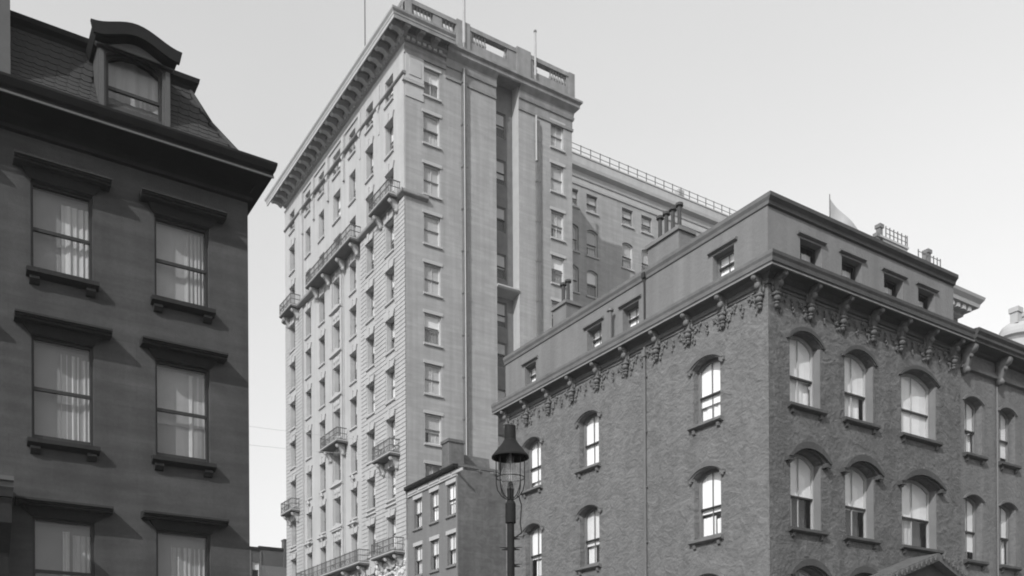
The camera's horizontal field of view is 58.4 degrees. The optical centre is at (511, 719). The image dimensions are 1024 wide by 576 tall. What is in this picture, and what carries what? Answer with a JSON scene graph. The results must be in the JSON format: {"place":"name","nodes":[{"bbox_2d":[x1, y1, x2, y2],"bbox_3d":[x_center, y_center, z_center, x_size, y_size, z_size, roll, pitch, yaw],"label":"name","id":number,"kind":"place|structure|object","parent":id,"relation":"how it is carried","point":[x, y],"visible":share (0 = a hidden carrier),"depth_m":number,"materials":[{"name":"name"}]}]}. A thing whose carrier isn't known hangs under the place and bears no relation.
{"place":"outdoors","nodes":[
{"label":"outdoors","id":0,"kind":"place"},
{"bbox_2d":[0,0,277,575],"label":"brownstone house","id":1,"kind":"structure","parent":0,"point":[134,181],"depth_m":19.32,"materials":[{"name":"grey paint"}]},
{"bbox_2d":[30,181,91,279],"bbox_3d":[-9.342,-10.174,18.962,1.190,2.240,0.352,0,0,-33],"label":"window","id":2,"kind":"structure","parent":1,"relation":"in","point":[61,220],"depth_m":18.96,"materials":[{"name":"glass"}]},
{"bbox_2d":[31,335,92,445],"bbox_3d":[-9.323,-6.909,18.962,1.190,2.530,0.352,0,0,-33],"label":"window","id":3,"kind":"structure","parent":1,"relation":"in","point":[62,372],"depth_m":18.97,"materials":[{"name":"glass"}]},
{"bbox_2d":[32,517,93,575],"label":"window","id":4,"kind":"structure","parent":1,"relation":"in","point":[60,547],"depth_m":18.96,"materials":[{"name":"glass"}]},
{"bbox_2d":[106,54,160,121],"bbox_3d":[-8.212,-13.611,19.825,1.160,2.060,0.352,0,0,-33],"label":"window","id":5,"kind":"structure","parent":1,"relation":"in","point":[134,83],"depth_m":19.82,"materials":[{"name":"glass"}]},
{"bbox_2d":[154,216,207,306],"bbox_3d":[-7.352,-10.186,20.249,1.190,2.240,0.352,0,0,-33],"label":"window","id":6,"kind":"structure","parent":1,"relation":"in","point":[181,250],"depth_m":20.27,"materials":[{"name":"glass"}]},
{"bbox_2d":[155,360,208,462],"bbox_3d":[-7.332,-6.921,20.249,1.190,2.530,0.352,0,0,-33],"label":"window","id":7,"kind":"structure","parent":1,"relation":"in","point":[181,392],"depth_m":20.27,"materials":[{"name":"glass"}]},
{"bbox_2d":[156,530,209,575],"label":"window","id":8,"kind":"structure","parent":1,"relation":"in","point":[177,553],"depth_m":20.27,"materials":[{"name":"glass"}]},
{"bbox_2d":[250,539,286,575],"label":"distant house","id":9,"kind":"structure","parent":0,"point":[267,561],"depth_m":96.26,"materials":[{"name":"brick"}]},
{"bbox_2d":[252,562,258,575],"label":"window","id":10,"kind":"structure","parent":9,"relation":"in","point":[255,565],"depth_m":96.10,"materials":[{"name":"glass"}]},
{"bbox_2d":[264,0,582,575],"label":"tower hotel","id":11,"kind":"structure","parent":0,"point":[428,260],"depth_m":67.70,"materials":[{"name":"stone"}]},
{"bbox_2d":[254,445,381,455],"bbox_3d":[-21.215,-19.229,60.480,27.254,1.706,0.018,0,0,-17],"label":"telegraph wire","id":12,"kind":"object","parent":11,"relation":"attached to","point":[318,451],"visible":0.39,"depth_m":62.89,"materials":[{"name":"grey metal"}]},
{"bbox_2d":[250,426,390,441],"bbox_3d":[-21.224,-20.621,60.480,27.254,2.321,0.018,0,0,-17],"label":"telegraph wire","id":13,"kind":"object","parent":11,"relation":"attached to","point":[316,434],"visible":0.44,"depth_m":62.83,"materials":[{"name":"grey metal"}]},
{"bbox_2d":[323,299,324,319],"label":"window","id":14,"kind":"structure","parent":11,"relation":"in","point":[324,299],"depth_m":76.84,"materials":[{"name":"glass"}]},
{"bbox_2d":[324,465,325,488],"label":"window","id":15,"kind":"structure","parent":11,"relation":"in","point":[325,465],"depth_m":76.84,"materials":[{"name":"glass"}]},
{"bbox_2d":[338,326,339,347],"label":"window","id":16,"kind":"structure","parent":11,"relation":"in","point":[339,326],"depth_m":74.15,"materials":[{"name":"glass"}]},
{"bbox_2d":[337,195,340,215],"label":"window","id":17,"kind":"structure","parent":11,"relation":"in","point":[338,199],"depth_m":74.15,"materials":[{"name":"glass"}]},
{"bbox_2d":[339,499,340,523],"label":"window","id":18,"kind":"structure","parent":11,"relation":"in","point":[340,499],"depth_m":74.15,"materials":[{"name":"glass"}]},
{"bbox_2d":[339,456,340,479],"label":"window","id":19,"kind":"structure","parent":11,"relation":"in","point":[339,456],"depth_m":74.13,"materials":[{"name":"glass"}]},
{"bbox_2d":[354,311,355,332],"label":"window","id":20,"kind":"structure","parent":11,"relation":"in","point":[355,311],"depth_m":71.38,"materials":[{"name":"glass"}]},
{"bbox_2d":[354,266,355,288],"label":"window","id":21,"kind":"structure","parent":11,"relation":"in","point":[355,266],"depth_m":71.38,"materials":[{"name":"glass"}]},
{"bbox_2d":[355,446,356,470],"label":"window","id":22,"kind":"structure","parent":11,"relation":"in","point":[355,446],"depth_m":71.38,"materials":[{"name":"glass"}]},
{"bbox_2d":[355,400,356,424],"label":"window","id":23,"kind":"structure","parent":11,"relation":"in","point":[356,400],"depth_m":71.36,"materials":[{"name":"glass"}]},
{"bbox_2d":[355,355,356,378],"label":"window","id":24,"kind":"structure","parent":11,"relation":"in","point":[356,355],"depth_m":71.36,"materials":[{"name":"glass"}]},
{"bbox_2d":[364,0,365,46],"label":"flagpole","id":25,"kind":"object","parent":11,"relation":"on","point":[364,25],"visible":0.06,"depth_m":70.16,"materials":[{"name":"metal"}]},
{"bbox_2d":[371,151,372,173],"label":"window","id":26,"kind":"structure","parent":11,"relation":"in","point":[372,151],"depth_m":68.36,"materials":[{"name":"glass"}]},
{"bbox_2d":[371,292,373,315],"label":"window","id":27,"kind":"structure","parent":11,"relation":"in","point":[372,295],"depth_m":68.40,"materials":[{"name":"glass"}]},
{"bbox_2d":[371,245,373,269],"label":"window","id":28,"kind":"structure","parent":11,"relation":"in","point":[372,248],"depth_m":68.40,"materials":[{"name":"glass"}]},
{"bbox_2d":[372,339,373,363],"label":"window","id":29,"kind":"structure","parent":11,"relation":"in","point":[373,339],"depth_m":68.38,"materials":[{"name":"glass"}]},
{"bbox_2d":[372,433,374,446],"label":"window","id":30,"kind":"structure","parent":11,"relation":"in","point":[373,435],"depth_m":68.40,"materials":[{"name":"glass"}]},
{"bbox_2d":[372,386,374,411],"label":"window","id":31,"kind":"structure","parent":11,"relation":"in","point":[373,388],"depth_m":68.36,"materials":[{"name":"glass"}]},
{"bbox_2d":[373,480,374,506],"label":"window","id":32,"kind":"structure","parent":11,"relation":"in","point":[374,480],"depth_m":68.38,"materials":[{"name":"glass"}]},
{"bbox_2d":[373,527,375,552],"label":"window","id":33,"kind":"structure","parent":11,"relation":"in","point":[373,527],"depth_m":68.38,"materials":[{"name":"glass"}]},
{"bbox_2d":[390,126,392,150],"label":"window","id":34,"kind":"structure","parent":11,"relation":"in","point":[391,130],"depth_m":65.54,"materials":[{"name":"glass"}]},
{"bbox_2d":[391,273,393,298],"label":"window","id":35,"kind":"structure","parent":11,"relation":"in","point":[392,276],"depth_m":65.55,"materials":[{"name":"glass"}]},
{"bbox_2d":[391,224,393,249],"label":"window","id":36,"kind":"structure","parent":11,"relation":"in","point":[392,227],"depth_m":65.53,"materials":[{"name":"glass"}]},
{"bbox_2d":[391,371,394,397],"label":"window","id":37,"kind":"structure","parent":11,"relation":"in","point":[393,373],"depth_m":65.53,"materials":[{"name":"glass"}]},
{"bbox_2d":[391,321,394,348],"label":"window","id":38,"kind":"structure","parent":11,"relation":"in","point":[393,324],"depth_m":65.57,"materials":[{"name":"glass"}]},
{"bbox_2d":[392,420,394,447],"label":"window","id":39,"kind":"structure","parent":11,"relation":"in","point":[393,422],"depth_m":65.55,"materials":[{"name":"glass"}]},
{"bbox_2d":[392,518,395,546],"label":"window","id":40,"kind":"structure","parent":11,"relation":"in","point":[394,519],"depth_m":65.57,"materials":[{"name":"glass"}]},
{"bbox_2d":[392,469,395,497],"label":"window","id":41,"kind":"structure","parent":11,"relation":"in","point":[393,471],"depth_m":65.55,"materials":[{"name":"glass"}]},
{"bbox_2d":[423,114,438,146],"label":"window","id":42,"kind":"structure","parent":11,"relation":"in","point":[430,124],"depth_m":64.38,"materials":[{"name":"glass"}]},
{"bbox_2d":[424,214,438,245],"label":"window","id":43,"kind":"structure","parent":11,"relation":"in","point":[431,224],"depth_m":64.35,"materials":[{"name":"glass"}]},
{"bbox_2d":[424,165,438,196],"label":"window","id":44,"kind":"structure","parent":11,"relation":"in","point":[431,175],"depth_m":64.36,"materials":[{"name":"glass"}]},
{"bbox_2d":[424,69,438,98],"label":"window","id":45,"kind":"structure","parent":11,"relation":"in","point":[431,80],"depth_m":64.42,"materials":[{"name":"glass"}]},
{"bbox_2d":[424,263,439,295],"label":"window","id":46,"kind":"structure","parent":11,"relation":"in","point":[431,273],"depth_m":64.30,"materials":[{"name":"glass"}]},
{"bbox_2d":[425,364,439,394],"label":"window","id":47,"kind":"structure","parent":11,"relation":"in","point":[432,373],"depth_m":64.35,"materials":[{"name":"glass"}]},
{"bbox_2d":[425,314,439,344],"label":"window","id":48,"kind":"structure","parent":11,"relation":"in","point":[432,323],"depth_m":64.41,"materials":[{"name":"glass"}]},
{"bbox_2d":[425,464,440,475],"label":"window","id":49,"kind":"structure","parent":11,"relation":"in","point":[429,469],"depth_m":64.25,"materials":[{"name":"glass"}]},
{"bbox_2d":[425,414,440,444],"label":"window","id":50,"kind":"structure","parent":11,"relation":"in","point":[432,423],"depth_m":64.41,"materials":[{"name":"glass"}]},
{"bbox_2d":[462,0,466,48],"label":"flagpole","id":51,"kind":"object","parent":11,"relation":"on","point":[463,27],"visible":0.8,"depth_m":65.31,"materials":[{"name":"white metal"}]},
{"bbox_2d":[496,159,504,186],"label":"window","id":52,"kind":"structure","parent":11,"relation":"in","point":[500,165],"depth_m":68.42,"materials":[{"name":"glass"}]},
{"bbox_2d":[496,112,504,139],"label":"window","id":53,"kind":"structure","parent":11,"relation":"in","point":[500,119],"depth_m":68.50,"materials":[{"name":"glass"}]},
{"bbox_2d":[498,435,503,447],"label":"window","id":54,"kind":"structure","parent":11,"relation":"in","point":[500,438],"depth_m":68.31,"materials":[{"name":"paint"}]},
{"bbox_2d":[497,206,504,233],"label":"window","id":55,"kind":"structure","parent":11,"relation":"in","point":[500,211],"depth_m":68.50,"materials":[{"name":"glass"}]},
{"bbox_2d":[497,342,505,368],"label":"window","id":56,"kind":"structure","parent":11,"relation":"in","point":[501,348],"depth_m":68.48,"materials":[{"name":"glass"}]},
{"bbox_2d":[497,302,505,328],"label":"window","id":57,"kind":"structure","parent":11,"relation":"in","point":[501,307],"depth_m":68.45,"materials":[{"name":"glass"}]},
{"bbox_2d":[497,253,505,280],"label":"window","id":58,"kind":"structure","parent":11,"relation":"in","point":[501,259],"depth_m":68.50,"materials":[{"name":"glass"}]},
{"bbox_2d":[498,389,505,400],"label":"window","id":59,"kind":"structure","parent":11,"relation":"in","point":[501,393],"depth_m":68.33,"materials":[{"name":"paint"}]},
{"bbox_2d":[534,29,537,80],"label":"flagpole","id":60,"kind":"object","parent":11,"relation":"on","point":[535,63],"visible":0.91,"depth_m":68.69,"materials":[{"name":"white metal"}]},
{"bbox_2d":[551,124,561,148],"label":"window","id":61,"kind":"structure","parent":11,"relation":"in","point":[556,132],"depth_m":70.24,"materials":[{"name":"glass"}]},
{"bbox_2d":[551,211,562,239],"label":"window","id":62,"kind":"structure","parent":11,"relation":"in","point":[556,218],"depth_m":70.29,"materials":[{"name":"glass"}]},
{"bbox_2d":[551,164,562,192],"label":"window","id":63,"kind":"structure","parent":11,"relation":"in","point":[556,172],"depth_m":70.24,"materials":[{"name":"glass"}]},
{"bbox_2d":[552,256,562,283],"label":"window","id":64,"kind":"structure","parent":11,"relation":"in","point":[557,264],"depth_m":70.29,"materials":[{"name":"glass"}]},
{"bbox_2d":[503,142,734,308],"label":"wing","id":65,"kind":"structure","parent":11,"relation":"attached to","point":[616,213],"depth_m":80.57,"materials":[{"name":"grey stone"}]},
{"bbox_2d":[572,190,576,205],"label":"window","id":66,"kind":"structure","parent":65,"relation":"in","point":[574,193],"depth_m":78.61,"materials":[{"name":"glass"}]},
{"bbox_2d":[572,225,576,249],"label":"window","id":67,"kind":"structure","parent":65,"relation":"in","point":[574,230],"depth_m":78.61,"materials":[{"name":"glass"}]},
{"bbox_2d":[573,266,577,291],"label":"window","id":68,"kind":"structure","parent":65,"relation":"in","point":[575,271],"depth_m":78.63,"materials":[{"name":"glass"}]},
{"bbox_2d":[587,195,595,212],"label":"window","id":69,"kind":"structure","parent":65,"relation":"in","point":[591,202],"depth_m":79.61,"materials":[{"name":"glass"}]},
{"bbox_2d":[587,231,596,256],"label":"window","id":70,"kind":"structure","parent":65,"relation":"in","point":[591,236],"depth_m":79.65,"materials":[{"name":"glass"}]},
{"bbox_2d":[587,271,596,297],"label":"window","id":71,"kind":"structure","parent":65,"relation":"in","point":[591,277],"depth_m":79.63,"materials":[{"name":"glass"}]},
{"bbox_2d":[622,209,631,226],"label":"window","id":72,"kind":"structure","parent":65,"relation":"in","point":[626,217],"depth_m":81.80,"materials":[{"name":"glass"}]},
{"bbox_2d":[622,243,631,268],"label":"window","id":73,"kind":"structure","parent":65,"relation":"in","point":[626,249],"depth_m":81.78,"materials":[{"name":"glass"}]},
{"bbox_2d":[642,250,647,269],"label":"window","id":74,"kind":"structure","parent":65,"relation":"in","point":[644,253],"depth_m":82.86,"materials":[{"name":"glass"}]},
{"bbox_2d":[641,216,650,233],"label":"window","id":75,"kind":"structure","parent":65,"relation":"in","point":[645,222],"depth_m":83.01,"materials":[{"name":"glass"}]},
{"bbox_2d":[404,438,505,575],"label":"brick house","id":76,"kind":"structure","parent":0,"point":[462,495],"depth_m":58.59,"materials":[{"name":"brick"}]},
{"bbox_2d":[416,498,421,527],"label":"window","id":77,"kind":"structure","parent":76,"relation":"in","point":[418,502],"depth_m":62.12,"materials":[{"name":"glass"}]},
{"bbox_2d":[416,545,421,574],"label":"window","id":78,"kind":"structure","parent":76,"relation":"in","point":[418,549],"depth_m":62.05,"materials":[{"name":"glass"}]},
{"bbox_2d":[432,491,437,521],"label":"window","id":79,"kind":"structure","parent":76,"relation":"in","point":[434,495],"depth_m":60.20,"materials":[{"name":"glass"}]},
{"bbox_2d":[433,539,438,569],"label":"window","id":80,"kind":"structure","parent":76,"relation":"in","point":[435,543],"depth_m":60.01,"materials":[{"name":"glass"}]},
{"bbox_2d":[449,483,455,514],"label":"window","id":81,"kind":"structure","parent":76,"relation":"in","point":[452,493],"depth_m":58.17,"materials":[{"name":"glass"}]},
{"bbox_2d":[449,533,455,564],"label":"window","id":82,"kind":"structure","parent":76,"relation":"in","point":[452,538],"depth_m":58.20,"materials":[{"name":"glass"}]},
{"bbox_2d":[492,424,528,575],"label":"street lamp","id":83,"kind":"object","parent":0,"point":[510,450],"visible":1,"depth_m":11.96,"materials":[{"name":"metal"}]},
{"bbox_2d":[10,0,1023,547],"label":"sky","id":84,"kind":"structure","parent":0,"point":[909,114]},
{"bbox_2d":[491,190,975,575],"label":"corner building","id":85,"kind":"structure","parent":0,"point":[666,412],"depth_m":31.64,"materials":[{"name":"brick"}]},
{"bbox_2d":[530,365,535,382],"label":"window","id":86,"kind":"structure","parent":85,"relation":"in","point":[533,369],"depth_m":39.98,"materials":[{"name":"glass"}]},
{"bbox_2d":[529,439,540,487],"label":"window","id":87,"kind":"structure","parent":85,"relation":"in","point":[535,449],"depth_m":39.86,"materials":[{"name":"glass"}]},
{"bbox_2d":[530,525,541,575],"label":"window","id":88,"kind":"structure","parent":85,"relation":"in","point":[535,534],"depth_m":39.88,"materials":[{"name":"glass"}]},
{"bbox_2d":[584,413,598,466],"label":"window","id":89,"kind":"structure","parent":85,"relation":"in","point":[591,425],"depth_m":36.53,"materials":[{"name":"glass"}]},
{"bbox_2d":[585,507,598,565],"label":"window","id":90,"kind":"structure","parent":85,"relation":"in","point":[592,516],"depth_m":36.58,"materials":[{"name":"glass"}]},
{"bbox_2d":[592,327,601,347],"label":"window","id":91,"kind":"structure","parent":85,"relation":"in","point":[597,334],"depth_m":36.21,"materials":[{"name":"glass"}]},
{"bbox_2d":[628,305,638,327],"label":"window","id":92,"kind":"structure","parent":85,"relation":"in","point":[633,314],"depth_m":34.34,"materials":[{"name":"glass"}]},
{"bbox_2d":[698,358,719,422],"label":"window","id":93,"kind":"structure","parent":85,"relation":"in","point":[709,374],"depth_m":31.07,"materials":[{"name":"glass"}]},
{"bbox_2d":[699,469,720,538],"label":"window","id":94,"kind":"structure","parent":85,"relation":"in","point":[710,482],"depth_m":31.14,"materials":[{"name":"glass"}]},
{"bbox_2d":[718,250,733,277],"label":"window","id":95,"kind":"structure","parent":85,"relation":"in","point":[725,263],"depth_m":30.42,"materials":[{"name":"glass"}]},
{"bbox_2d":[790,336,812,406],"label":"window","id":96,"kind":"structure","parent":85,"relation":"in","point":[801,354],"depth_m":29.91,"materials":[{"name":"glass"}]},
{"bbox_2d":[790,454,813,528],"bbox_3d":[9.199,-7.545,29.825,1.540,2.920,0.352,0,0,-33],"label":"window","id":97,"kind":"structure","parent":85,"relation":"in","point":[801,469],"depth_m":30.00,"materials":[{"name":"glass"}]},
{"bbox_2d":[795,570,809,575],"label":"window","id":98,"kind":"structure","parent":85,"relation":"in","point":[799,573],"depth_m":29.82,"materials":[{"name":"paint"}]},
{"bbox_2d":[800,244,814,264],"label":"window","id":99,"kind":"structure","parent":85,"relation":"in","point":[803,249],"depth_m":30.09,"materials":[{"name":"glass"}]},
{"bbox_2d":[842,262,854,280],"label":"window","id":100,"kind":"structure","parent":85,"relation":"in","point":[846,274],"depth_m":31.21,"materials":[{"name":"glass"}]},
{"bbox_2d":[844,354,865,420],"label":"window","id":101,"kind":"structure","parent":85,"relation":"in","point":[854,369],"depth_m":31.41,"materials":[{"name":"glass"}]},
{"bbox_2d":[845,467,866,537],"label":"window","id":102,"kind":"structure","parent":85,"relation":"in","point":[855,480],"depth_m":31.51,"materials":[{"name":"glass"}]},
{"bbox_2d":[884,279,895,296],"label":"window","id":103,"kind":"structure","parent":85,"relation":"in","point":[886,282],"depth_m":32.46,"materials":[{"name":"glass"}]},
{"bbox_2d":[901,373,928,437],"bbox_3d":[14.366,-11.256,33.034,2.100,2.380,0.112,0,0,-33],"label":"window","id":104,"kind":"structure","parent":85,"relation":"in","point":[914,393],"depth_m":33.23,"materials":[{"name":"glass"}]},
{"bbox_2d":[902,480,929,547],"bbox_3d":[14.323,-7.576,33.135,2.140,2.920,0.352,0,0,-33],"label":"window","id":105,"kind":"structure","parent":85,"relation":"in","point":[915,497],"depth_m":33.25,"materials":[{"name":"glass"}]},
{"bbox_2d":[918,293,927,309],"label":"window","id":106,"kind":"structure","parent":85,"relation":"in","point":[920,304],"depth_m":33.47,"materials":[{"name":"glass"}]},
{"bbox_2d":[829,194,856,228],"bbox_3d":[22.428,-28.485,60.847,3.715,11.900,0.140,0,0,-28],"label":"flag on pole","id":107,"kind":"object","parent":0,"point":[835,213],"visible":0.2,"depth_m":60.42,"materials":[{"name":"fabric"}]},
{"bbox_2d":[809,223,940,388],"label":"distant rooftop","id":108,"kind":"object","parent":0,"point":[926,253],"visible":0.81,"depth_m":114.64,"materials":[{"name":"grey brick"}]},
{"bbox_2d":[809,327,1023,575],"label":"annex building","id":109,"kind":"structure","parent":0,"point":[992,442],"depth_m":35.24,"materials":[{"name":"paint"}]},
{"bbox_2d":[964,400,974,452],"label":"window","id":110,"kind":"structure","parent":109,"relation":"in","point":[969,409],"depth_m":35.16,"materials":[{"name":"glass"}]},
{"bbox_2d":[965,497,975,559],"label":"window","id":111,"kind":"structure","parent":109,"relation":"in","point":[970,506],"depth_m":35.15,"materials":[{"name":"glass"}]},
{"bbox_2d":[999,411,1008,462],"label":"window","id":112,"kind":"structure","parent":109,"relation":"in","point":[1003,419],"depth_m":36.42,"materials":[{"name":"glass"}]},
{"bbox_2d":[1000,505,1008,564],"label":"window","id":113,"kind":"structure","parent":109,"relation":"in","point":[1004,512],"depth_m":36.44,"materials":[{"name":"glass"}]},
{"bbox_2d":[953,285,985,321],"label":"corniced building","id":114,"kind":"structure","parent":0,"point":[965,301],"depth_m":51.37,"materials":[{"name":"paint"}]},
{"bbox_2d":[999,306,1023,344],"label":"domed turret","id":115,"kind":"object","parent":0,"point":[1013,330],"visible":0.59,"depth_m":84.08,"materials":[{"name":"white stone"}]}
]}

